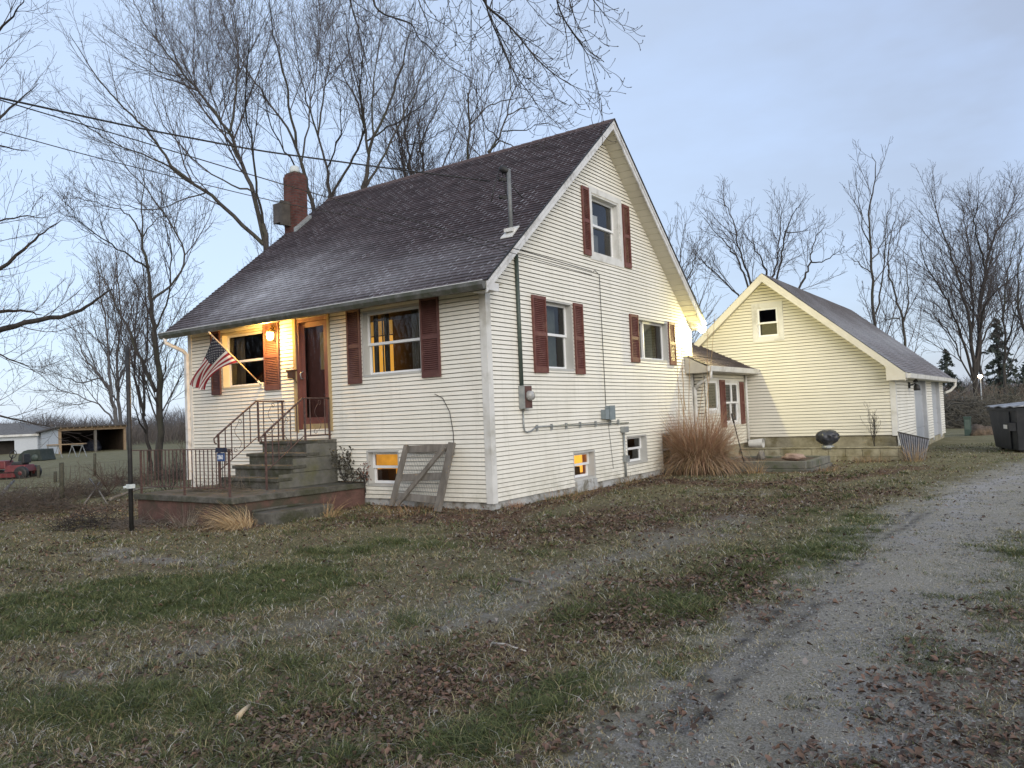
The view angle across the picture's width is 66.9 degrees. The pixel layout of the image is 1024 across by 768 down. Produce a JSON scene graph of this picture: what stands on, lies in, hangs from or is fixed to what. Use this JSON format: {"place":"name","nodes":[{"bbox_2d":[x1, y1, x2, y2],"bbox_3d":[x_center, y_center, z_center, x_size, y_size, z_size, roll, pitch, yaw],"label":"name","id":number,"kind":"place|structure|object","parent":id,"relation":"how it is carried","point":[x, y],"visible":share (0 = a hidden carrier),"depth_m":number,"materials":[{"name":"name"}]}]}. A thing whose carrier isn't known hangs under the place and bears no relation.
{"place":"outdoors","nodes":[
{"label":"outdoors","id":0,"kind":"place"},
{"bbox_2d":[0,411,1023,767],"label":"ground","id":1,"kind":"structure","parent":0,"point":[868,581],"depth_m":6.23,"materials":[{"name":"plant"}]},
{"bbox_2d":[0,450,41,478],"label":"tractor","id":2,"kind":"object","parent":1,"relation":"on","point":[10,466],"visible":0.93,"depth_m":26.12,"materials":[{"name":"red metal"}]},
{"bbox_2d":[0,423,49,453],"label":"white barn","id":3,"kind":"structure","parent":1,"relation":"on","point":[16,438],"depth_m":60.68,"materials":[{"name":"metal"}]},
{"bbox_2d":[18,448,55,461],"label":"covered trailer","id":4,"kind":"object","parent":1,"relation":"on","point":[41,454],"visible":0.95,"depth_m":42.03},
{"bbox_2d":[0,469,96,513],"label":"bramble tangle","id":5,"kind":"object","parent":1,"relation":"on","point":[31,499],"visible":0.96,"depth_m":16.64,"materials":[{"name":"plant"}]},
{"bbox_2d":[0,453,127,509],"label":"wire fence","id":6,"kind":"object","parent":1,"relation":"on","point":[61,473],"visible":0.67,"depth_m":17.50,"materials":[{"name":"metal"}]},
{"bbox_2d":[0,0,142,451],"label":"bare tree","id":7,"kind":"object","parent":1,"relation":"on","point":[22,323],"visible":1,"depth_m":14.67,"materials":[{"name":"brown plant"}]},
{"bbox_2d":[23,464,127,501],"bbox_3d":[-10.730,2.345,18.933,3.454,0.862,2.186,-4,-3,35],"label":"bramble tangle","id":8,"kind":"object","parent":1,"relation":"on","point":[83,492],"visible":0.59,"depth_m":18.77,"materials":[{"name":"plant"}]},
{"bbox_2d":[15,233,143,423],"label":"bare tree","id":9,"kind":"object","parent":1,"relation":"on","point":[110,387],"visible":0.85,"depth_m":63.17,"materials":[{"name":"plant"}]},
{"bbox_2d":[35,424,126,453],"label":"open shed","id":10,"kind":"structure","parent":1,"relation":"on","point":[110,436],"depth_m":60.16,"materials":[{"name":"brown metal"}]},
{"bbox_2d":[36,498,137,532],"bbox_3d":[-7.280,2.193,13.275,2.282,0.504,1.607,-4,-3,35],"label":"brush heap","id":11,"kind":"object","parent":1,"relation":"on","point":[91,519],"visible":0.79,"depth_m":13.12,"materials":[{"name":"brown plant"}]},
{"bbox_2d":[82,439,101,450],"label":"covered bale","id":12,"kind":"object","parent":1,"relation":"on","point":[89,446],"visible":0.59,"depth_m":59.92},
{"bbox_2d":[75,460,127,492],"bbox_3d":[-9.981,2.243,18.901,0.822,0.858,1.492,-4,-3,35],"label":"bramble","id":13,"kind":"object","parent":1,"relation":"on","point":[98,477],"visible":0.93,"depth_m":18.98,"materials":[{"name":"plant"}]},
{"bbox_2d":[58,220,166,423],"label":"bare tree","id":14,"kind":"object","parent":1,"relation":"on","point":[117,399],"visible":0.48,"depth_m":65.28,"materials":[{"name":"plant"}]},
{"bbox_2d":[51,420,185,444],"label":"hedgerow brush","id":15,"kind":"object","parent":1,"relation":"on","point":[173,433],"visible":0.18,"depth_m":74.94,"materials":[{"name":"plant"}]},
{"bbox_2d":[80,462,163,487],"bbox_3d":[-10.954,2.523,21.730,3.870,0.743,2.265,-4,-3,35],"label":"bramble tangle","id":16,"kind":"object","parent":1,"relation":"on","point":[124,482],"visible":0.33,"depth_m":21.53,"materials":[{"name":"plant"}]},
{"bbox_2d":[123,346,134,531],"bbox_3d":[-6.059,0.951,12.212,0.142,3.088,0.134,-4,-3,35],"label":"steel pole","id":17,"kind":"object","parent":1,"relation":"on","point":[130,486],"visible":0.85,"depth_m":12.19,"materials":[{"name":"black metal"}]},
{"bbox_2d":[31,97,230,479],"bbox_3d":[-10.790,-3.427,22.767,5.048,12.924,9.587,-1,-2,-22],"label":"bare tree","id":18,"kind":"object","parent":1,"relation":"on","point":[158,388],"visible":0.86,"depth_m":22.91,"materials":[{"name":"brown plant"}]},
{"bbox_2d":[109,487,158,500],"bbox_3d":[-8.947,2.548,18.168,0.560,0.180,1.757,-3,-2,17],"label":"fallen stick","id":19,"kind":"object","parent":1,"relation":"on","point":[118,496],"visible":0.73,"depth_m":18.00,"materials":[{"name":"brown wood"}]},
{"bbox_2d":[96,506,180,531],"bbox_3d":[-6.157,2.116,12.687,1.802,0.456,1.202,-4,-3,35],"label":"brush heap","id":20,"kind":"object","parent":1,"relation":"on","point":[122,524],"visible":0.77,"depth_m":12.54,"materials":[{"name":"plant"}]},
{"bbox_2d":[96,207,193,473],"bbox_3d":[-12.538,-1.338,26.092,3.362,9.138,6.684,-2,-2,-11],"label":"bare tree","id":21,"kind":"object","parent":1,"relation":"on","point":[142,406],"visible":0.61,"depth_m":25.96,"materials":[{"name":"brown plant"}]},
{"bbox_2d":[4,0,296,270],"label":"bare tree","id":22,"kind":"object","parent":1,"relation":"on","point":[264,234],"visible":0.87,"depth_m":26.35,"materials":[{"name":"brown plant"}]},
{"bbox_2d":[120,443,186,481],"bbox_3d":[-10.327,2.355,23.089,3.258,1.128,2.381,-4,-3,35],"label":"bramble tangle","id":23,"kind":"object","parent":1,"relation":"on","point":[160,472],"visible":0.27,"depth_m":22.83,"materials":[{"name":"plant"}]},
{"bbox_2d":[145,450,186,490],"bbox_3d":[-7.899,2.012,17.905,0.760,1.073,1.442,-3,-2,3],"label":"bramble","id":24,"kind":"object","parent":1,"relation":"on","point":[170,474],"visible":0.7,"depth_m":17.84,"materials":[{"name":"brown plant"}]},
{"bbox_2d":[168,505,201,528],"bbox_3d":[-5.132,2.060,12.154,0.942,0.432,0.881,-4,-3,35],"label":"dead weed","id":25,"kind":"object","parent":1,"relation":"on","point":[185,523],"visible":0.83,"depth_m":12.09,"materials":[{"name":"plant"}]},
{"bbox_2d":[187,504,257,532],"bbox_3d":[-4.373,1.979,11.500,1.079,0.480,1.004,-4,-3,35],"label":"dry grass tuft","id":26,"kind":"object","parent":1,"relation":"on","point":[231,524],"visible":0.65,"depth_m":11.42,"materials":[{"name":"plant"}]},
{"bbox_2d":[235,704,250,720],"bbox_3d":[-1.457,1.780,4.210,0.036,0.046,0.156,-3,-2,7],"label":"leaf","id":27,"kind":"object","parent":1,"relation":"on","point":[243,710],"visible":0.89,"depth_m":4.17,"materials":[{"name":"beige plant"}]},
{"bbox_2d":[134,482,364,526],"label":"patio","id":28,"kind":"structure","parent":1,"relation":"on","point":[158,504],"depth_m":12.69,"materials":[{"name":"concrete"}]},
{"bbox_2d":[132,449,232,496],"bbox_3d":[-5.436,1.443,12.671,2.852,0.748,0.030,-4,-3,35],"label":"patio railing","id":29,"kind":"object","parent":28,"relation":"on","point":[229,452],"visible":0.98,"depth_m":12.59,"materials":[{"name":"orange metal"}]},
{"bbox_2d":[215,448,226,478],"bbox_3d":[-4.482,1.227,11.944,0.190,0.485,0.090,-4,-3,35],"label":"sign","id":30,"kind":"object","parent":29,"relation":"attached to","point":[220,455],"visible":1,"depth_m":11.93,"materials":[{"name":"blue plastic"}]},
{"bbox_2d":[166,469,258,493],"bbox_3d":[-4.943,1.630,13.274,2.078,0.393,1.167,-4,-3,35],"label":"brush heap","id":31,"kind":"object","parent":28,"relation":"on","point":[239,488],"visible":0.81,"depth_m":13.16,"materials":[{"name":"plant"}]},
{"bbox_2d":[221,439,337,488],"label":"front steps","id":32,"kind":"structure","parent":28,"relation":"on","point":[303,463],"depth_m":13.74,"materials":[{"name":"concrete"}]},
{"bbox_2d":[213,400,283,487],"bbox_3d":[-4.810,1.080,14.268,0.034,1.545,1.550,-4,-3,35],"label":"stair railing","id":33,"kind":"object","parent":32,"relation":"on","point":[234,420],"visible":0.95,"depth_m":14.26,"materials":[{"name":"black metal"}]},
{"bbox_2d":[260,397,331,489],"bbox_3d":[-3.744,1.007,13.528,0.034,1.545,1.550,-4,-3,35],"label":"stair railing","id":34,"kind":"object","parent":32,"relation":"on","point":[305,436],"visible":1,"depth_m":13.50,"materials":[{"name":"black metal"}]},
{"bbox_2d":[329,446,355,482],"bbox_3d":[-3.006,1.417,13.757,0.514,0.693,0.577,-2,-2,-8],"label":"vine","id":35,"kind":"object","parent":28,"relation":"on","point":[345,466],"visible":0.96,"depth_m":13.74,"materials":[{"name":"green plant"}]},
{"bbox_2d":[333,467,369,483],"bbox_3d":[-2.802,1.603,13.593,0.693,0.302,0.383,-3,-2,3],"label":"vine","id":36,"kind":"object","parent":28,"relation":"on","point":[349,472],"visible":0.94,"depth_m":13.57,"materials":[{"name":"green plant"}]},
{"bbox_2d":[189,0,353,234],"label":"bare tree","id":37,"kind":"object","parent":1,"relation":"on","point":[301,164],"visible":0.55,"depth_m":27.45,"materials":[{"name":"brown plant"}]},
{"bbox_2d":[252,503,333,524],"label":"step block","id":38,"kind":"structure","parent":1,"relation":"on","point":[282,514],"depth_m":12.07,"materials":[{"name":"concrete"}]},
{"bbox_2d":[256,0,393,233],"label":"bare tree","id":39,"kind":"object","parent":1,"relation":"on","point":[338,128],"visible":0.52,"depth_m":28.93,"materials":[{"name":"brown plant"}]},
{"bbox_2d":[321,496,353,517],"bbox_3d":[-2.658,1.950,12.271,0.745,0.415,0.763,-4,-3,35],"label":"dry grass tuft","id":40,"kind":"object","parent":1,"relation":"on","point":[327,514],"visible":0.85,"depth_m":12.33,"materials":[{"name":"plant"}]},
{"bbox_2d":[355,462,371,492],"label":"sapling","id":41,"kind":"object","parent":1,"relation":"on","point":[363,464],"visible":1,"depth_m":13.47,"materials":[{"name":"brown plant"}]},
{"bbox_2d":[302,0,477,208],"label":"bare tree","id":42,"kind":"object","parent":1,"relation":"on","point":[365,182],"visible":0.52,"depth_m":27.51,"materials":[{"name":"brown plant"}]},
{"bbox_2d":[381,501,447,516],"bbox_3d":[-1.544,1.954,12.391,1.184,0.224,1.163,-3,-2,6],"label":"weed patch","id":43,"kind":"object","parent":1,"relation":"on","point":[423,505],"visible":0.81,"depth_m":12.29,"materials":[{"name":"orange plant"}]},
{"bbox_2d":[389,442,455,511],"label":"garden gate","id":44,"kind":"structure","parent":1,"relation":"on","point":[442,477],"depth_m":12.54,"materials":[{"name":"grey wood"}]},
{"bbox_2d":[341,2,511,189],"bbox_3d":[-2.957,-6.383,30.637,7.500,18.751,7.671,-2,-2,-18],"label":"bare tree","id":45,"kind":"object","parent":1,"relation":"on","point":[419,144],"visible":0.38,"depth_m":30.47,"materials":[{"name":"brown plant"}]},
{"bbox_2d":[158,118,705,510],"bbox_3d":[-1.352,-1.515,17.800,8.680,8.251,9.216,-4,-3,35],"label":"farmhouse","id":46,"kind":"object","parent":1,"relation":"on","point":[515,378],"visible":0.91,"depth_m":14.68,"materials":[{"name":"plastic"}]},
{"bbox_2d":[190,332,263,389],"bbox_3d":[-5.815,-0.438,15.216,1.686,1.111,0.721,-3,-2,13],"label":"flag","id":47,"kind":"object","parent":46,"relation":"attached to","point":[219,355],"visible":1,"depth_m":15.17,"materials":[{"name":"multicoloured fabric"}]},
{"bbox_2d":[221,328,263,389],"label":"window","id":48,"kind":"structure","parent":46,"relation":"in","point":[246,346],"depth_m":16.35,"materials":[{"name":"plastic"}]},
{"bbox_2d":[0,97,489,181],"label":"overhead wire","id":49,"kind":"object","parent":46,"relation":"attached to","point":[34,105],"visible":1,"depth_m":10.33,"materials":[{"name":"black rubber"}]},
{"bbox_2d":[0,131,590,274],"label":"overhead wire","id":50,"kind":"object","parent":46,"relation":"attached to","point":[276,201],"visible":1,"depth_m":10.31,"materials":[{"name":"black rubber"}]},
{"bbox_2d":[0,99,591,271],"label":"overhead wire","id":51,"kind":"object","parent":46,"relation":"attached to","point":[274,181],"visible":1,"depth_m":10.27,"materials":[{"name":"black rubber"}]},
{"bbox_2d":[292,314,333,431],"bbox_3d":[-3.687,-0.196,14.528,1.010,2.160,0.221,-4,-3,35],"label":"door","id":52,"kind":"structure","parent":46,"relation":"in","point":[311,336],"depth_m":14.64,"materials":[{"name":"wood"}]},
{"bbox_2d":[342,450,401,488],"bbox_3d":[-2.222,1.493,14.065,1.770,0.790,1.082,-4,-3,35],"label":"window","id":53,"kind":"structure","parent":46,"relation":"in","point":[378,459],"depth_m":13.70,"materials":[{"name":"plastic"}]},
{"bbox_2d":[334,302,420,377],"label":"window","id":54,"kind":"structure","parent":46,"relation":"in","point":[390,336],"depth_m":13.91,"materials":[{"name":"plastic"}]},
{"bbox_2d":[517,299,574,370],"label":"window","id":55,"kind":"structure","parent":46,"relation":"in","point":[563,335],"depth_m":14.43,"materials":[{"name":"plastic"}]},
{"bbox_2d":[541,185,623,267],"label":"window","id":56,"kind":"structure","parent":46,"relation":"in","point":[610,245],"depth_m":16.24,"materials":[{"name":"plastic"}]},
{"bbox_2d":[571,449,595,480],"bbox_3d":[1.249,1.550,14.991,0.782,0.700,1.820,-4,-3,35],"label":"window","id":57,"kind":"structure","parent":46,"relation":"in","point":[585,459],"depth_m":14.82,"materials":[{"name":"plastic"}]},
{"bbox_2d":[617,434,647,466],"bbox_3d":[2.127,1.416,16.708,1.282,0.765,1.260,-4,-3,35],"label":"window","id":58,"kind":"structure","parent":46,"relation":"in","point":[636,444],"depth_m":16.76,"materials":[{"name":"plastic"}]},
{"bbox_2d":[639,318,668,361],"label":"window","id":59,"kind":"structure","parent":46,"relation":"in","point":[659,331],"depth_m":17.99,"materials":[{"name":"plastic"}]},
{"bbox_2d":[636,432,678,469],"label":"window","id":60,"kind":"structure","parent":46,"relation":"in","point":[664,445],"depth_m":18.16,"materials":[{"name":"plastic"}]},
{"bbox_2d":[403,35,546,175],"bbox_3d":[-1.371,-5.330,30.142,5.539,16.520,7.442,-3,-2,19],"label":"bare tree","id":61,"kind":"object","parent":1,"relation":"on","point":[467,150],"visible":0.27,"depth_m":29.99,"materials":[{"name":"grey plant"}]},
{"bbox_2d":[307,0,644,153],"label":"maple tree","id":62,"kind":"object","parent":1,"relation":"on","point":[560,15],"visible":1,"depth_m":6.28,"materials":[{"name":"brown plant"}]},
{"bbox_2d":[421,1,581,167],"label":"bare tree","id":63,"kind":"object","parent":1,"relation":"on","point":[494,144],"visible":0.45,"depth_m":27.66,"materials":[{"name":"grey plant"}]},
{"bbox_2d":[0,372,1021,433],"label":"woods","id":64,"kind":"object","parent":1,"relation":"on","point":[166,420],"visible":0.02,"depth_m":103.65,"materials":[{"name":"plant"}]},
{"bbox_2d":[0,446,1023,767],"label":"fallen leaves","id":65,"kind":"object","parent":1,"relation":"on","point":[448,688],"visible":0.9,"depth_m":4.67,"materials":[{"name":"brown plant"}]},
{"bbox_2d":[509,577,535,584],"bbox_3d":[0.097,1.824,7.147,0.038,0.048,0.382,-1,-3,-36],"label":"fallen stick","id":66,"kind":"object","parent":1,"relation":"on","point":[520,580],"visible":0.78,"depth_m":7.15,"materials":[{"name":"grey wood"}]},
{"bbox_2d":[534,488,581,502],"bbox_3d":[0.660,1.856,13.141,1.242,0.294,1.217,-4,-3,35],"label":"weed patch","id":67,"kind":"object","parent":1,"relation":"on","point":[558,496],"visible":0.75,"depth_m":13.01,"materials":[{"name":"orange plant"}]},
{"bbox_2d":[558,485,593,496],"bbox_3d":[1.159,1.884,13.761,0.851,0.244,0.913,-2,-2,-10],"label":"weed patch","id":68,"kind":"object","parent":1,"relation":"on","point":[577,492],"visible":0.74,"depth_m":13.78,"materials":[{"name":"brown plant"}]},
{"bbox_2d":[615,473,642,484],"bbox_3d":[2.281,1.873,15.458,0.896,0.304,0.745,-4,-3,35],"label":"weed patch","id":69,"kind":"object","parent":1,"relation":"on","point":[631,481],"visible":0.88,"depth_m":15.42,"materials":[{"name":"beige plant"}]},
{"bbox_2d":[664,185,728,342],"bbox_3d":[9.669,-3.654,41.194,5.016,13.086,6.752,-4,-3,35],"label":"bare tree","id":70,"kind":"object","parent":1,"relation":"on","point":[688,262],"visible":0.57,"depth_m":39.71,"materials":[{"name":"grey plant"}]},
{"bbox_2d":[650,404,756,475],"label":"ornamental grass","id":71,"kind":"object","parent":1,"relation":"on","point":[701,454],"depth_m":16.82,"materials":[{"name":"plant"}]},
{"bbox_2d":[676,331,703,440],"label":"reed stalks","id":72,"kind":"object","parent":71,"relation":"in","point":[683,405],"visible":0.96,"depth_m":17.41,"materials":[{"name":"brown plant"}]},
{"bbox_2d":[702,314,715,436],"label":"plume grass","id":73,"kind":"object","parent":71,"relation":"in","point":[709,376],"depth_m":17.01,"materials":[{"name":"plant"}]},
{"bbox_2d":[684,342,759,457],"bbox_3d":[4.851,0.446,20.413,2.321,3.822,3.660,-4,-3,35],"label":"breezeway","id":74,"kind":"object","parent":1,"relation":"on","point":[726,388],"visible":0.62,"depth_m":20.01,"materials":[{"name":"white"}]},
{"bbox_2d":[693,376,720,413],"bbox_3d":[4.568,0.333,19.734,1.180,0.980,1.060,-4,-3,35],"label":"window","id":75,"kind":"structure","parent":74,"relation":"in","point":[714,400],"depth_m":19.70,"materials":[{"name":"plastic"}]},
{"bbox_2d":[706,380,740,427],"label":"window","id":76,"kind":"structure","parent":74,"relation":"in","point":[731,386],"depth_m":20.99,"materials":[{"name":"plastic"}]},
{"bbox_2d":[735,461,767,473],"bbox_3d":[5.245,1.754,16.758,0.820,0.395,0.740,-4,-3,35],"label":"weed patch","id":77,"kind":"object","parent":1,"relation":"on","point":[760,471],"visible":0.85,"depth_m":16.76,"materials":[{"name":"brown plant"}]},
{"bbox_2d":[681,175,864,296],"bbox_3d":[12.641,-4.590,37.805,8.008,14.395,10.460,-3,-2,15],"label":"bare tree","id":78,"kind":"object","parent":1,"relation":"on","point":[777,258],"visible":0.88,"depth_m":38.62,"materials":[{"name":"brown plant"}]},
{"bbox_2d":[721,456,832,471],"bbox_3d":[5.956,1.879,17.884,2.310,0.315,1.950,-4,-3,35],"label":"timber planter","id":79,"kind":"object","parent":1,"relation":"on","point":[776,463],"visible":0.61,"depth_m":17.07,"materials":[{"name":"wood"}]},
{"bbox_2d":[757,450,764,459],"bbox_3d":[5.878,1.702,18.274,0.155,0.295,0.163,-1,-3,-33],"label":"tree stump","id":80,"kind":"object","parent":79,"relation":"on","point":[760,455],"visible":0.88,"depth_m":18.22,"materials":[{"name":"grey wood"}]},
{"bbox_2d":[781,453,805,460],"bbox_3d":[6.283,1.635,17.274,0.554,0.184,0.359,-4,-3,35],"label":"rock","id":81,"kind":"object","parent":79,"relation":"on","point":[792,457],"visible":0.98,"depth_m":17.15,"materials":[{"name":"stone"}]},
{"bbox_2d":[740,445,903,460],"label":"retaining wall","id":82,"kind":"structure","parent":1,"relation":"on","point":[843,453],"depth_m":19.40,"materials":[{"name":"concrete"}]},
{"bbox_2d":[748,438,765,446],"bbox_3d":[6.648,1.607,21.005,0.428,0.260,0.268,-4,-3,35],"label":"bucket","id":83,"kind":"object","parent":82,"relation":"on","point":[757,442],"visible":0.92,"depth_m":20.95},
{"bbox_2d":[815,430,839,448],"bbox_3d":[8.003,1.397,19.659,0.592,0.474,0.538,-4,-3,35],"label":"covered grill","id":84,"kind":"object","parent":82,"relation":"on","point":[827,439],"visible":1,"depth_m":19.50,"materials":[{"name":"plastic"}]},
{"bbox_2d":[859,402,880,445],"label":"sapling","id":85,"kind":"object","parent":82,"relation":"on","point":[874,426],"visible":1,"depth_m":19.36,"materials":[{"name":"brown plant"}]},
{"bbox_2d":[693,273,956,447],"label":"garage","id":86,"kind":"structure","parent":1,"relation":"on","point":[820,363],"depth_m":20.82,"materials":[{"name":"yellow"}]},
{"bbox_2d":[751,301,788,342],"bbox_3d":[7.317,-1.686,21.643,0.900,1.070,1.180,-4,-3,35],"label":"window","id":87,"kind":"structure","parent":86,"relation":"in","point":[764,313],"depth_m":21.28,"materials":[{"name":"plastic"}]},
{"bbox_2d":[912,381,928,437],"bbox_3d":[12.116,0.834,23.081,0.152,2.150,2.520,-4,-3,35],"label":"garage door","id":88,"kind":"structure","parent":86,"relation":"in","point":[920,395],"depth_m":23.81,"materials":[{"name":"metal"}]},
{"bbox_2d":[930,382,941,439],"bbox_3d":[14.256,0.864,26.160,0.152,2.150,2.120,-4,-3,35],"label":"garage door","id":89,"kind":"structure","parent":86,"relation":"in","point":[934,385],"depth_m":26.85,"materials":[{"name":"metal"}]},
{"bbox_2d":[853,452,895,462],"bbox_3d":[8.733,1.750,18.734,1.221,0.287,1.132,-4,-3,35],"label":"weed patch","id":90,"kind":"object","parent":1,"relation":"on","point":[857,461],"visible":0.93,"depth_m":18.65,"materials":[{"name":"brown plant"}]},
{"bbox_2d":[842,136,917,337],"bbox_3d":[17.228,-4.663,35.863,2.923,14.043,9.847,-4,-3,35],"label":"bare tree","id":91,"kind":"object","parent":1,"relation":"on","point":[873,308],"visible":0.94,"depth_m":35.93,"materials":[{"name":"grey plant"}]},
{"bbox_2d":[860,195,937,354],"bbox_3d":[17.875,-3.293,35.757,3.255,11.237,8.999,-3,-2,23],"label":"bare tree","id":92,"kind":"object","parent":1,"relation":"on","point":[903,318],"visible":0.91,"depth_m":36.00,"materials":[{"name":"grey plant"}]},
{"bbox_2d":[885,440,936,462],"bbox_3d":[9.302,1.543,17.936,1.282,0.572,1.207,-4,-3,35],"label":"weed patch","id":93,"kind":"object","parent":1,"relation":"on","point":[915,456],"visible":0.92,"depth_m":17.95,"materials":[{"name":"brown plant"}]},
{"bbox_2d":[897,431,929,459],"bbox_3d":[9.706,1.469,18.560,0.810,0.674,0.675,-3,-2,8],"label":"corrugated panel","id":94,"kind":"object","parent":1,"relation":"on","point":[910,441],"visible":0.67,"depth_m":18.67,"materials":[{"name":"grey metal"}]},
{"bbox_2d":[936,349,965,399],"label":"conifer tree","id":95,"kind":"object","parent":1,"relation":"on","point":[946,364],"visible":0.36,"depth_m":74.98,"materials":[{"name":"green plant"}]},
{"bbox_2d":[891,159,1023,399],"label":"bare tree","id":96,"kind":"object","parent":1,"relation":"on","point":[970,325],"visible":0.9,"depth_m":59.89,"materials":[{"name":"brown plant"}]},
{"bbox_2d":[963,416,971,435],"bbox_3d":[16.757,1.586,28.477,0.250,0.780,0.190,-4,-3,35],"label":"utility pedestal","id":97,"kind":"object","parent":1,"relation":"on","point":[967,426],"visible":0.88,"depth_m":28.41,"materials":[{"name":"metal"}]},
{"bbox_2d":[971,424,992,435],"bbox_3d":[17.268,1.861,28.488,1.068,0.780,0.997,-4,-3,35],"label":"leaf mound","id":98,"kind":"object","parent":1,"relation":"on","point":[977,430],"visible":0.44,"depth_m":28.17,"materials":[{"name":"plant"}]},
{"bbox_2d":[942,376,1022,428],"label":"brush pile","id":99,"kind":"object","parent":1,"relation":"on","point":[977,412],"visible":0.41,"depth_m":35.99,"materials":[{"name":"plant"}]},
{"bbox_2d":[942,379,1023,411],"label":"hedgerow brush","id":100,"kind":"object","parent":1,"relation":"on","point":[952,392],"visible":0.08,"depth_m":63.21,"materials":[{"name":"plant"}]},
{"bbox_2d":[953,220,1023,397],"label":"bare tree","id":101,"kind":"object","parent":1,"relation":"on","point":[980,365],"visible":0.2,"depth_m":63.01,"materials":[{"name":"brown plant"}]},
{"bbox_2d":[959,380,1023,408],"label":"brush pile","id":102,"kind":"object","parent":1,"relation":"on","point":[1013,399],"visible":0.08,"depth_m":42.19,"materials":[{"name":"plant"}]},
{"bbox_2d":[966,199,1023,402],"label":"bare tree","id":103,"kind":"object","parent":1,"relation":"on","point":[1007,338],"visible":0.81,"depth_m":49.96,"materials":[{"name":"grey plant"}]},
{"bbox_2d":[981,318,1023,399],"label":"conifer tree","id":104,"kind":"object","parent":1,"relation":"on","point":[998,371],"visible":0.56,"depth_m":65.93,"materials":[{"name":"green plant"}]},
{"bbox_2d":[982,217,1023,346],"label":"bare tree","id":105,"kind":"object","parent":1,"relation":"on","point":[1018,292],"visible":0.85,"depth_m":48.00,"materials":[{"name":"grey plant"}]},
{"bbox_2d":[985,402,1023,452],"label":"dumpster","id":106,"kind":"object","parent":1,"relation":"on","point":[1007,421],"visible":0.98,"depth_m":19.83,"materials":[{"name":"black plastic"}]},
{"bbox_2d":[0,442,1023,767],"bbox_3d":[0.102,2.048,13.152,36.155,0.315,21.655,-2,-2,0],"label":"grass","id":107,"kind":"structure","parent":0,"point":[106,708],"depth_m":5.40,"materials":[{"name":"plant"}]},
{"bbox_2d":[0,0,1023,424],"label":"sky","id":108,"kind":"structure","parent":0,"point":[755,94],"materials":[{"name":"blue"}]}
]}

